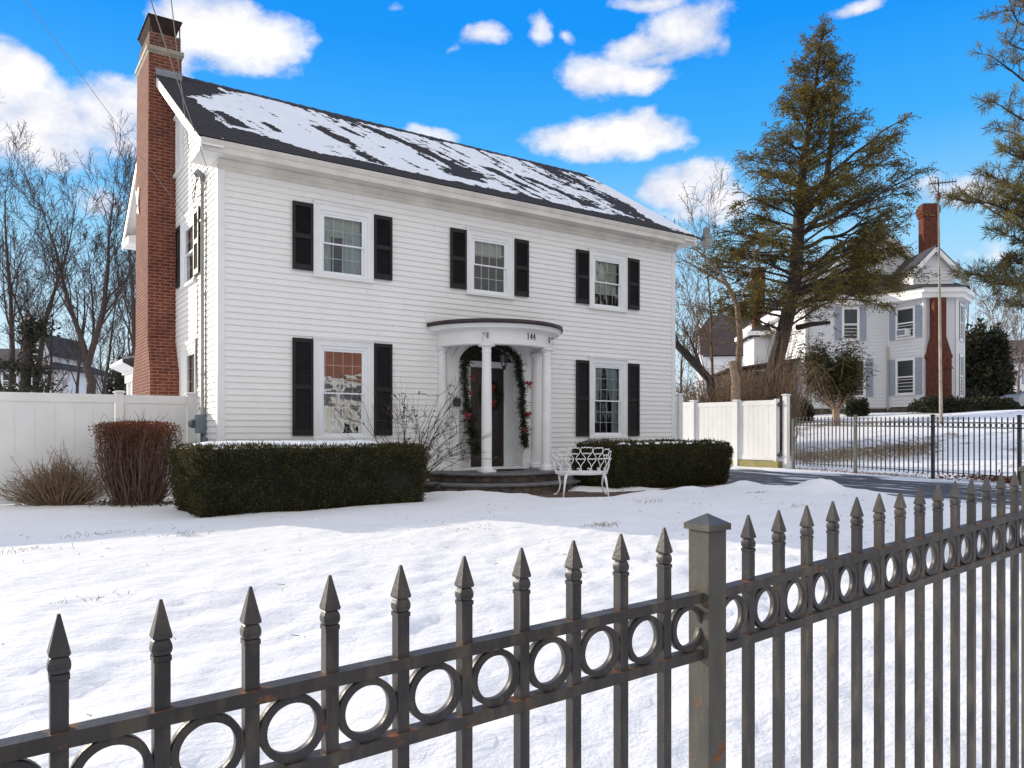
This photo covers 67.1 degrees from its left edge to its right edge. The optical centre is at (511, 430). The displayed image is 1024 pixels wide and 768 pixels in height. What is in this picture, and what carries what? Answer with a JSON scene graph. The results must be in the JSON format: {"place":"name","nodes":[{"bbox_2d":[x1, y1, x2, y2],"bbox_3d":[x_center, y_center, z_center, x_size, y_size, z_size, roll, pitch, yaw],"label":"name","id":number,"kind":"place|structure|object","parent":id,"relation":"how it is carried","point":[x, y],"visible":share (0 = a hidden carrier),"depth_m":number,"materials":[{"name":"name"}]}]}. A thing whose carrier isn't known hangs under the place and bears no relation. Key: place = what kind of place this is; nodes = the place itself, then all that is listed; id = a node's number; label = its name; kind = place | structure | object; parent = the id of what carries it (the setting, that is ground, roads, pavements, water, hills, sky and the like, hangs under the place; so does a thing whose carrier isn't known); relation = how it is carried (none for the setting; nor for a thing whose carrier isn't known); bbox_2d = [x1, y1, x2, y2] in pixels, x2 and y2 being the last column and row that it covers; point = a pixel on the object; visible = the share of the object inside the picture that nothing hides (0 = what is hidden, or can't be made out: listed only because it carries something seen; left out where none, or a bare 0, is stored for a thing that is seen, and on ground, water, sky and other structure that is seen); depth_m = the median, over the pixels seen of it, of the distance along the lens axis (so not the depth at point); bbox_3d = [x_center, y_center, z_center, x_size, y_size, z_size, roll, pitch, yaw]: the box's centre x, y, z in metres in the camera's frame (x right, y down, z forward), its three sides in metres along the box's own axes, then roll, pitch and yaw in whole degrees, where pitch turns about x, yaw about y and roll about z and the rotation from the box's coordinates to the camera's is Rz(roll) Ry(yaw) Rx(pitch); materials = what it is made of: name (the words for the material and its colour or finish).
{"place":"outdoors","nodes":[
{"label":"outdoors","id":0,"kind":"place"},
{"bbox_2d":[2,491,804,603],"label":"grass tips","id":1,"kind":"object","parent":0,"point":[212,531],"depth_m":8.95,"materials":[{"name":"brown plant"}]},
{"bbox_2d":[2,494,890,715],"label":"lawn twigs","id":2,"kind":"object","parent":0,"point":[412,543],"visible":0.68,"depth_m":7.55,"materials":[{"name":"brown wood"}]},
{"bbox_2d":[0,0,1023,401],"label":"sky","id":3,"kind":"structure","parent":0,"point":[639,98],"materials":[{"name":"blue"}]},
{"bbox_2d":[8,409,1023,504],"bbox_3d":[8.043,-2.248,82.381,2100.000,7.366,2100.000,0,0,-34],"label":"ground","id":4,"kind":"structure","parent":0,"point":[998,414],"depth_m":25.75,"materials":[{"name":"white snow"}]},
{"bbox_2d":[0,96,73,390],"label":"bare tree","id":5,"kind":"object","parent":4,"relation":"on","point":[11,320],"visible":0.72,"depth_m":32.98,"materials":[{"name":"grey plant"}]},
{"bbox_2d":[0,293,73,392],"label":"ivy clad tree","id":6,"kind":"object","parent":4,"relation":"on","point":[32,329],"visible":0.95,"depth_m":31.01,"materials":[{"name":"green plant"}]},
{"bbox_2d":[9,246,79,392],"bbox_3d":[-19.703,-3.316,32.447,1.597,9.273,3.102,0,0,32],"label":"bare tree","id":7,"kind":"object","parent":4,"relation":"on","point":[48,347],"visible":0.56,"depth_m":32.59,"materials":[{"name":"brown plant"}]},
{"bbox_2d":[35,361,72,392],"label":"bare tree","id":8,"kind":"object","parent":4,"relation":"on","point":[52,379],"visible":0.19,"depth_m":42.20,"materials":[{"name":"brown plant"}]},
{"bbox_2d":[0,439,110,505],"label":"bush","id":9,"kind":"object","parent":4,"relation":"on","point":[59,487],"visible":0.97,"depth_m":12.32,"materials":[{"name":"brown plant"}]},
{"bbox_2d":[0,149,111,392],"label":"bare tree","id":10,"kind":"object","parent":4,"relation":"on","point":[53,293],"visible":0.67,"depth_m":33.60,"materials":[{"name":"grey plant"}]},
{"bbox_2d":[0,334,113,393],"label":"pale house","id":11,"kind":"structure","parent":4,"relation":"on","point":[70,384],"depth_m":49.73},
{"bbox_2d":[1,372,18,388],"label":"window","id":12,"kind":"structure","parent":11,"relation":"in","point":[4,380],"depth_m":47.98,"materials":[{"name":"white paint"}]},
{"bbox_2d":[0,109,135,393],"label":"bare tree","id":13,"kind":"object","parent":4,"relation":"on","point":[88,355],"visible":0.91,"depth_m":30.74,"materials":[{"name":"grey plant"}]},
{"bbox_2d":[53,246,118,393],"bbox_3d":[-20.437,-4.001,36.939,2.426,10.621,3.037,0,0,3],"label":"bare tree","id":14,"kind":"object","parent":4,"relation":"on","point":[79,362],"visible":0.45,"depth_m":36.78,"materials":[{"name":"brown plant"}]},
{"bbox_2d":[63,295,125,394],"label":"bare tree","id":15,"kind":"object","parent":4,"relation":"on","point":[107,338],"visible":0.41,"depth_m":40.04,"materials":[{"name":"brown plant"}]},
{"bbox_2d":[58,228,135,393],"bbox_3d":[-17.730,-4.372,34.784,3.702,11.358,3.093,0,0,19],"label":"bare tree","id":16,"kind":"object","parent":4,"relation":"on","point":[112,332],"visible":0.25,"depth_m":34.36,"materials":[{"name":"brown plant"}]},
{"bbox_2d":[0,390,196,504],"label":"privacy fence","id":17,"kind":"object","parent":4,"relation":"on","point":[34,427],"visible":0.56,"depth_m":12.99,"materials":[{"name":"white plastic"}]},
{"bbox_2d":[96,314,131,390],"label":"bare tree","id":18,"kind":"object","parent":4,"relation":"on","point":[118,357],"visible":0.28,"depth_m":57.02,"materials":[{"name":"brown plant"}]},
{"bbox_2d":[93,126,136,355],"bbox_3d":[-14.576,-4.986,30.607,3.557,12.579,5.610,0,0,-34],"label":"bare tree","id":19,"kind":"object","parent":4,"relation":"on","point":[132,315],"visible":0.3,"depth_m":30.06,"materials":[{"name":"brown plant"}]},
{"bbox_2d":[106,362,125,394],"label":"evergreen","id":20,"kind":"object","parent":4,"relation":"on","point":[119,384],"visible":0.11,"depth_m":43.78,"materials":[{"name":"green plant"}]},
{"bbox_2d":[98,149,135,394],"bbox_3d":[-16.911,-5.770,34.830,3.734,14.136,4.809,0,0,-34],"label":"bare tree","id":21,"kind":"object","parent":4,"relation":"on","point":[128,332],"visible":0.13,"depth_m":34.04,"materials":[{"name":"brown plant"}]},
{"bbox_2d":[111,344,128,381],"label":"bare tree","id":22,"kind":"object","parent":4,"relation":"on","point":[126,355],"visible":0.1,"depth_m":63.76,"materials":[{"name":"grey plant"}]},
{"bbox_2d":[87,410,183,504],"bbox_3d":[-6.048,0.700,12.452,1.530,2.081,1.149,0,0,2],"label":"deciduous shrub","id":23,"kind":"object","parent":4,"relation":"on","point":[136,473],"visible":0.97,"depth_m":12.27,"materials":[{"name":"brown plant"}]},
{"bbox_2d":[167,440,430,517],"bbox_3d":[-3.272,0.749,12.158,3.851,1.245,1.786,0,0,-34],"label":"hedge","id":24,"kind":"object","parent":4,"relation":"on","point":[208,481],"visible":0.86,"depth_m":11.38,"materials":[{"name":"green plant"}]},
{"bbox_2d":[192,440,376,448],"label":"hedge snow","id":25,"kind":"structure","parent":24,"relation":"on","point":[319,442],"depth_m":11.75,"materials":[{"name":"white snow"}]},
{"bbox_2d":[110,13,696,480],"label":"house","id":26,"kind":"structure","parent":4,"relation":"on","point":[332,283],"depth_m":15.19,"materials":[{"name":"white wood"}]},
{"bbox_2d":[26,0,206,242],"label":"overhead wire","id":27,"kind":"object","parent":26,"relation":"attached to","point":[110,115],"visible":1,"depth_m":10.25,"materials":[{"name":"black metal"}]},
{"bbox_2d":[173,114,183,178],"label":"window","id":28,"kind":"structure","parent":26,"relation":"in","point":[177,171],"depth_m":15.41,"materials":[{"name":"white paint"}]},
{"bbox_2d":[150,0,211,180],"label":"overhead wire","id":29,"kind":"object","parent":26,"relation":"attached to","point":[179,85],"visible":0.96,"depth_m":9.60,"materials":[{"name":"black metal"}]},
{"bbox_2d":[171,0,197,222],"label":"overhead wire","id":30,"kind":"object","parent":26,"relation":"attached to","point":[183,101],"visible":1,"depth_m":9.60,"materials":[{"name":"black metal"}]},
{"bbox_2d":[179,206,195,290],"bbox_3d":[-6.117,-3.428,14.686,0.166,1.367,1.180,0,0,-34],"label":"window","id":31,"kind":"structure","parent":26,"relation":"in","point":[184,233],"depth_m":14.98,"materials":[{"name":"white paint"}]},
{"bbox_2d":[181,338,197,439],"bbox_3d":[-6.061,-0.751,14.603,0.166,1.862,1.180,0,0,-34],"label":"window","id":32,"kind":"structure","parent":26,"relation":"in","point":[188,348],"depth_m":14.84,"materials":[{"name":"white paint"}]},
{"bbox_2d":[188,169,206,441],"bbox_3d":[-5.592,-1.697,13.653,0.244,5.834,0.911,0,0,-34],"label":"conduit","id":33,"kind":"object","parent":26,"relation":"attached to","point":[198,423],"visible":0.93,"depth_m":13.56,"materials":[{"name":"metal"}]},
{"bbox_2d":[312,199,374,283],"bbox_3d":[-3.096,-3.428,14.124,1.180,1.367,0.186,0,0,-34],"label":"window","id":34,"kind":"structure","parent":26,"relation":"in","point":[357,259],"depth_m":14.17,"materials":[{"name":"white paint"}]},
{"bbox_2d":[312,336,374,440],"bbox_3d":[-3.095,-0.751,14.122,1.180,1.862,0.181,0,0,-34],"label":"window","id":35,"kind":"structure","parent":26,"relation":"in","point":[321,344],"depth_m":14.08,"materials":[{"name":"white paint"}]},
{"bbox_2d":[187,88,692,234],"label":"roof snow","id":36,"kind":"structure","parent":26,"relation":"on","point":[287,120],"depth_m":16.33,"materials":[{"name":"white snow"}]},
{"bbox_2d":[453,398,460,405],"bbox_3d":[-1.092,-0.568,15.348,0.140,0.176,0.095,0,0,-34],"label":"mailbox","id":37,"kind":"object","parent":26,"relation":"attached to","point":[457,402],"visible":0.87,"depth_m":15.31,"materials":[{"name":"black metal"}]},
{"bbox_2d":[471,367,502,465],"bbox_3d":[-0.535,-0.292,16.224,0.830,2.045,0.053,0,0,-34],"label":"door","id":38,"kind":"structure","parent":26,"relation":"in","point":[497,374],"depth_m":16.29,"materials":[{"name":"paint"}]},
{"bbox_2d":[465,226,514,299],"bbox_3d":[-0.469,-3.428,15.915,1.180,1.367,0.166,0,0,-34],"label":"window","id":39,"kind":"structure","parent":26,"relation":"in","point":[481,247],"depth_m":15.93,"materials":[{"name":"white paint"}]},
{"bbox_2d":[480,379,503,412],"bbox_3d":[-0.428,-0.722,16.230,0.635,0.728,0.290,0,0,-34],"label":"door wreath","id":40,"kind":"object","parent":26,"relation":"attached to","point":[498,399],"depth_m":16.26,"materials":[{"name":"green plant"}]},
{"bbox_2d":[458,345,532,458],"bbox_3d":[-0.347,-0.641,15.873,1.770,2.563,0.457,0,0,-34],"label":"garland","id":41,"kind":"object","parent":26,"relation":"attached to","point":[472,433],"visible":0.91,"depth_m":15.60},
{"bbox_2d":[500,352,507,369],"bbox_3d":[-0.160,-1.545,15.450,0.200,0.670,0.174,0,0,-34],"label":"porch lantern","id":42,"kind":"object","parent":26,"relation":"hanging from","point":[503,354],"visible":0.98,"depth_m":15.41,"materials":[{"name":"black metal"}]},
{"bbox_2d":[588,247,627,312],"bbox_3d":[2.182,-3.428,17.735,1.180,1.367,0.166,0,0,-34],"label":"window","id":43,"kind":"structure","parent":26,"relation":"in","point":[602,271],"depth_m":17.80,"materials":[{"name":"white paint"}]},
{"bbox_2d":[588,356,627,438],"bbox_3d":[2.178,-0.751,17.741,1.180,1.862,0.182,0,0,-34],"label":"window","id":44,"kind":"structure","parent":26,"relation":"in","point":[617,390],"depth_m":17.86,"materials":[{"name":"white paint"}]},
{"bbox_2d":[697,227,712,247],"bbox_3d":[4.770,-4.909,19.292,0.316,0.505,1.019,0,0,29],"label":"yard light","id":45,"kind":"object","parent":26,"relation":"attached to","point":[706,239],"visible":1,"depth_m":19.50,"materials":[{"name":"grey metal"}]},
{"bbox_2d":[434,483,440,490],"bbox_3d":[-1.355,1.087,14.020,0.120,0.267,0.171,0,0,3],"label":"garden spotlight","id":46,"kind":"object","parent":4,"relation":"on","point":[437,486],"visible":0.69,"depth_m":13.98,"materials":[{"name":"black metal"}]},
{"bbox_2d":[424,468,580,493],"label":"porch steps","id":47,"kind":"structure","parent":4,"relation":"on","point":[530,480],"depth_m":14.52,"materials":[{"name":"grey stone"}]},
{"bbox_2d":[493,469,523,470],"bbox_3d":[-0.164,0.796,15.595,0.920,0.014,0.480,0,0,-34],"label":"doormat","id":48,"kind":"object","parent":47,"relation":"on","point":[507,469],"visible":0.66,"depth_m":15.62,"materials":[{"name":"rubber"}]},
{"bbox_2d":[0,478,1020,767],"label":"snow lawn","id":49,"kind":"structure","parent":4,"relation":"on","point":[204,576],"depth_m":5.51,"materials":[{"name":"white snow"}]},
{"bbox_2d":[76,496,173,507],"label":"leaf litter","id":50,"kind":"object","parent":49,"relation":"on","point":[166,503],"visible":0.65,"depth_m":12.29,"materials":[{"name":"brown plant"}]},
{"bbox_2d":[341,363,504,487],"bbox_3d":[-1.822,-0.008,13.771,2.809,2.411,2.576,0,0,-34],"label":"rose bush","id":51,"kind":"object","parent":49,"relation":"on","point":[433,437],"visible":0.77,"depth_m":13.96,"materials":[{"name":"brown plant"}]},
{"bbox_2d":[0,465,1023,767],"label":"iron fence","id":52,"kind":"object","parent":4,"relation":"on","point":[708,597],"visible":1,"depth_m":1.47,"materials":[{"name":"black metal"}]},
{"bbox_2d":[569,437,733,488],"bbox_3d":[2.994,0.722,16.168,3.810,1.199,1.590,0,0,-34],"label":"hedge","id":53,"kind":"object","parent":4,"relation":"on","point":[651,464],"visible":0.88,"depth_m":15.45,"materials":[{"name":"green plant"}]},
{"bbox_2d":[675,393,683,440],"bbox_3d":[4.060,0.190,19.427,0.602,2.260,0.183,0,0,-34],"label":"privacy fence","id":54,"kind":"object","parent":4,"relation":"on","point":[679,415],"visible":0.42,"depth_m":19.48,"materials":[{"name":"white plastic"}]},
{"bbox_2d":[675,277,716,402],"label":"leaning tree","id":55,"kind":"object","parent":4,"relation":"on","point":[690,358],"visible":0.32,"depth_m":26.42,"materials":[{"name":"brown plant"}]},
{"bbox_2d":[675,261,722,401],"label":"bare tree","id":56,"kind":"object","parent":4,"relation":"on","point":[681,357],"visible":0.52,"depth_m":27.86,"materials":[{"name":"brown plant"}]},
{"bbox_2d":[675,158,745,376],"bbox_3d":[6.822,-4.370,28.168,2.913,10.507,3.523,0,0,40],"label":"bare tree","id":57,"kind":"object","parent":4,"relation":"on","point":[697,301],"visible":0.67,"depth_m":28.29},
{"bbox_2d":[673,219,764,401],"bbox_3d":[6.434,-3.085,25.609,3.772,8.327,1.604,0,0,-17],"label":"broken tree","id":58,"kind":"object","parent":4,"relation":"on","point":[735,383],"visible":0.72,"depth_m":25.53,"materials":[{"name":"brown wood"}]},
{"bbox_2d":[695,310,749,401],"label":"gambrel house","id":59,"kind":"structure","parent":4,"relation":"on","point":[722,353],"depth_m":60.11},
{"bbox_2d":[683,394,790,468],"bbox_3d":[5.986,0.090,24.361,0.284,2.260,6.153,0,0,-37],"label":"privacy fence","id":60,"kind":"object","parent":4,"relation":"on","point":[749,430],"visible":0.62,"depth_m":23.04,"materials":[{"name":"white plastic"}]},
{"bbox_2d":[730,460,782,467],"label":"kerb wall","id":61,"kind":"structure","parent":4,"relation":"on","point":[759,463],"depth_m":22.55,"materials":[{"name":"concrete"}]},
{"bbox_2d":[675,311,851,454],"bbox_3d":[8.095,-1.703,28.119,8.270,5.686,7.053,0,0,-34],"label":"bramble thicket","id":62,"kind":"object","parent":4,"relation":"on","point":[745,393],"visible":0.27,"depth_m":26.61,"materials":[{"name":"brown plant"}]},
{"bbox_2d":[791,393,814,422],"bbox_3d":[13.048,-0.987,35.005,1.297,1.459,1.236,0,0,-1],"label":"shrub","id":63,"kind":"object","parent":4,"relation":"on","point":[808,412],"visible":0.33,"depth_m":34.63,"materials":[{"name":"green plant"}]},
{"bbox_2d":[685,13,945,399],"bbox_3d":[10.335,-6.731,26.968,7.937,15.481,7.404,0,0,-34],"label":"hemlock tree","id":64,"kind":"object","parent":4,"relation":"on","point":[814,111],"visible":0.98,"depth_m":26.41,"materials":[{"name":"green plant"}]},
{"bbox_2d":[788,327,877,424],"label":"evergreen","id":65,"kind":"object","parent":4,"relation":"on","point":[847,380],"visible":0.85,"depth_m":32.11,"materials":[{"name":"green plant"}]},
{"bbox_2d":[714,203,975,414],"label":"neighbour house","id":66,"kind":"structure","parent":4,"relation":"on","point":[903,344],"depth_m":37.37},
{"bbox_2d":[788,363,794,394],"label":"window","id":67,"kind":"structure","parent":66,"relation":"in","point":[791,363],"depth_m":40.21,"materials":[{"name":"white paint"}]},
{"bbox_2d":[841,307,859,340],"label":"window","id":68,"kind":"structure","parent":66,"relation":"in","point":[850,316],"depth_m":37.79,"materials":[{"name":"white paint"}]},
{"bbox_2d":[835,359,865,396],"bbox_3d":[16.522,-2.565,37.798,1.520,1.870,0.100,0,0,4],"label":"window","id":69,"kind":"structure","parent":66,"relation":"in","point":[864,390],"depth_m":37.72,"materials":[{"name":"white paint"}]},
{"bbox_2d":[895,305,915,339],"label":"window","id":70,"kind":"structure","parent":66,"relation":"in","point":[904,317],"depth_m":36.72,"materials":[{"name":"white paint"}]},
{"bbox_2d":[895,357,915,395],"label":"window","id":71,"kind":"structure","parent":66,"relation":"in","point":[904,367],"depth_m":36.82,"materials":[{"name":"white paint"}]},
{"bbox_2d":[959,303,962,341],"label":"window","id":72,"kind":"structure","parent":66,"relation":"in","point":[961,305],"depth_m":36.70,"materials":[{"name":"white paint"}]},
{"bbox_2d":[959,354,962,396],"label":"window","id":73,"kind":"structure","parent":66,"relation":"in","point":[961,356],"depth_m":36.70,"materials":[{"name":"white paint"}]},
{"bbox_2d":[844,396,870,416],"bbox_3d":[15.636,-1.102,35.001,1.076,1.164,1.053,0,0,-3],"label":"shrub","id":74,"kind":"object","parent":4,"relation":"on","point":[860,407],"visible":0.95,"depth_m":34.70,"materials":[{"name":"green plant"}]},
{"bbox_2d":[790,435,946,463],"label":"dry stalks","id":75,"kind":"object","parent":4,"relation":"on","point":[878,451],"visible":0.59,"depth_m":23.86,"materials":[{"name":"brown plant"}]},
{"bbox_2d":[791,414,1023,484],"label":"iron fence","id":76,"kind":"object","parent":4,"relation":"on","point":[1019,423],"visible":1,"depth_m":18.58,"materials":[{"name":"metal"}]},
{"bbox_2d":[794,467,1020,485],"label":"leaf litter","id":77,"kind":"object","parent":4,"relation":"on","point":[992,479],"visible":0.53,"depth_m":18.27,"materials":[{"name":"brown plant"}]},
{"bbox_2d":[926,177,955,423],"bbox_3d":[16.172,-4.850,29.008,1.034,9.308,0.462,0,0,-1],"label":"antenna mast","id":78,"kind":"object","parent":4,"relation":"on","point":[940,346],"visible":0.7,"depth_m":28.97,"materials":[{"name":"metal"}]},
{"bbox_2d":[906,394,1021,412],"bbox_3d":[19.561,-1.148,33.493,4.400,0.984,2.739,0,0,0],"label":"clipped hedge","id":79,"kind":"object","parent":4,"relation":"on","point":[929,403],"visible":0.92,"depth_m":32.61,"materials":[{"name":"green plant"}]},
{"bbox_2d":[954,259,989,333],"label":"bare tree","id":80,"kind":"object","parent":4,"relation":"on","point":[966,308],"visible":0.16,"depth_m":64.85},
{"bbox_2d":[965,384,983,398],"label":"shrub","id":81,"kind":"object","parent":4,"relation":"on","point":[976,393],"visible":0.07,"depth_m":37.63,"materials":[{"name":"green plant"}]},
{"bbox_2d":[927,0,1023,314],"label":"pine tree","id":82,"kind":"object","parent":4,"relation":"on","point":[989,275],"visible":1,"depth_m":14.64,"materials":[{"name":"green plant"}]},
{"bbox_2d":[965,318,1017,396],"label":"evergreen","id":83,"kind":"object","parent":4,"relation":"on","point":[989,367],"visible":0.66,"depth_m":48.99,"materials":[{"name":"green plant"}]},
{"bbox_2d":[971,289,1023,355],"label":"bare tree","id":84,"kind":"object","parent":4,"relation":"on","point":[992,317],"visible":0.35,"depth_m":68.63,"materials":[{"name":"plant"}]},
{"bbox_2d":[974,286,1023,356],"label":"bare tree","id":85,"kind":"object","parent":4,"relation":"on","point":[980,300],"visible":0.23,"depth_m":72.31,"materials":[{"name":"plant"}]},
{"bbox_2d":[1001,296,1023,392],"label":"bare tree","id":86,"kind":"object","parent":4,"relation":"on","point":[1018,376],"visible":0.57,"depth_m":62.21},
{"bbox_2d":[1005,340,1023,391],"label":"house","id":87,"kind":"structure","parent":4,"relation":"on","point":[1021,378],"depth_m":71.60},
{"bbox_2d":[1011,369,1020,383],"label":"window","id":88,"kind":"structure","parent":87,"relation":"in","point":[1016,370],"depth_m":71.57,"materials":[{"name":"white paint"}]},
{"bbox_2d":[531,482,732,497],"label":"front path","id":89,"kind":"structure","parent":0,"point":[571,494],"depth_m":14.32,"materials":[{"name":"brick"}]},
{"bbox_2d":[550,447,611,496],"bbox_3d":[1.268,0.723,13.665,1.126,0.880,0.608,0,0,-6],"label":"garden bench","id":90,"kind":"object","parent":89,"relation":"on","point":[603,473],"visible":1,"depth_m":13.51,"materials":[{"name":"white metal"}]},
{"bbox_2d":[568,486,661,491],"bbox_3d":[1.801,1.129,15.061,2.286,0.090,1.064,0,0,17],"label":"snow patch","id":91,"kind":"object","parent":89,"relation":"on","point":[593,488],"visible":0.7,"depth_m":14.86,"materials":[{"name":"white snow"}]},
{"bbox_2d":[617,441,723,444],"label":"hedge snow","id":92,"kind":"structure","parent":0,"point":[713,442],"depth_m":15.96,"materials":[{"name":"white snow"}]},
{"bbox_2d":[727,466,1020,510],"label":"driveway","id":93,"kind":"structure","parent":0,"point":[893,485],"depth_m":17.25,"materials":[{"name":"grey asphalt"}]},
{"bbox_2d":[1000,391,1023,405],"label":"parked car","id":94,"kind":"object","parent":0,"point":[1019,398],"visible":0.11,"depth_m":42.32,"materials":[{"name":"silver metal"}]}
]}

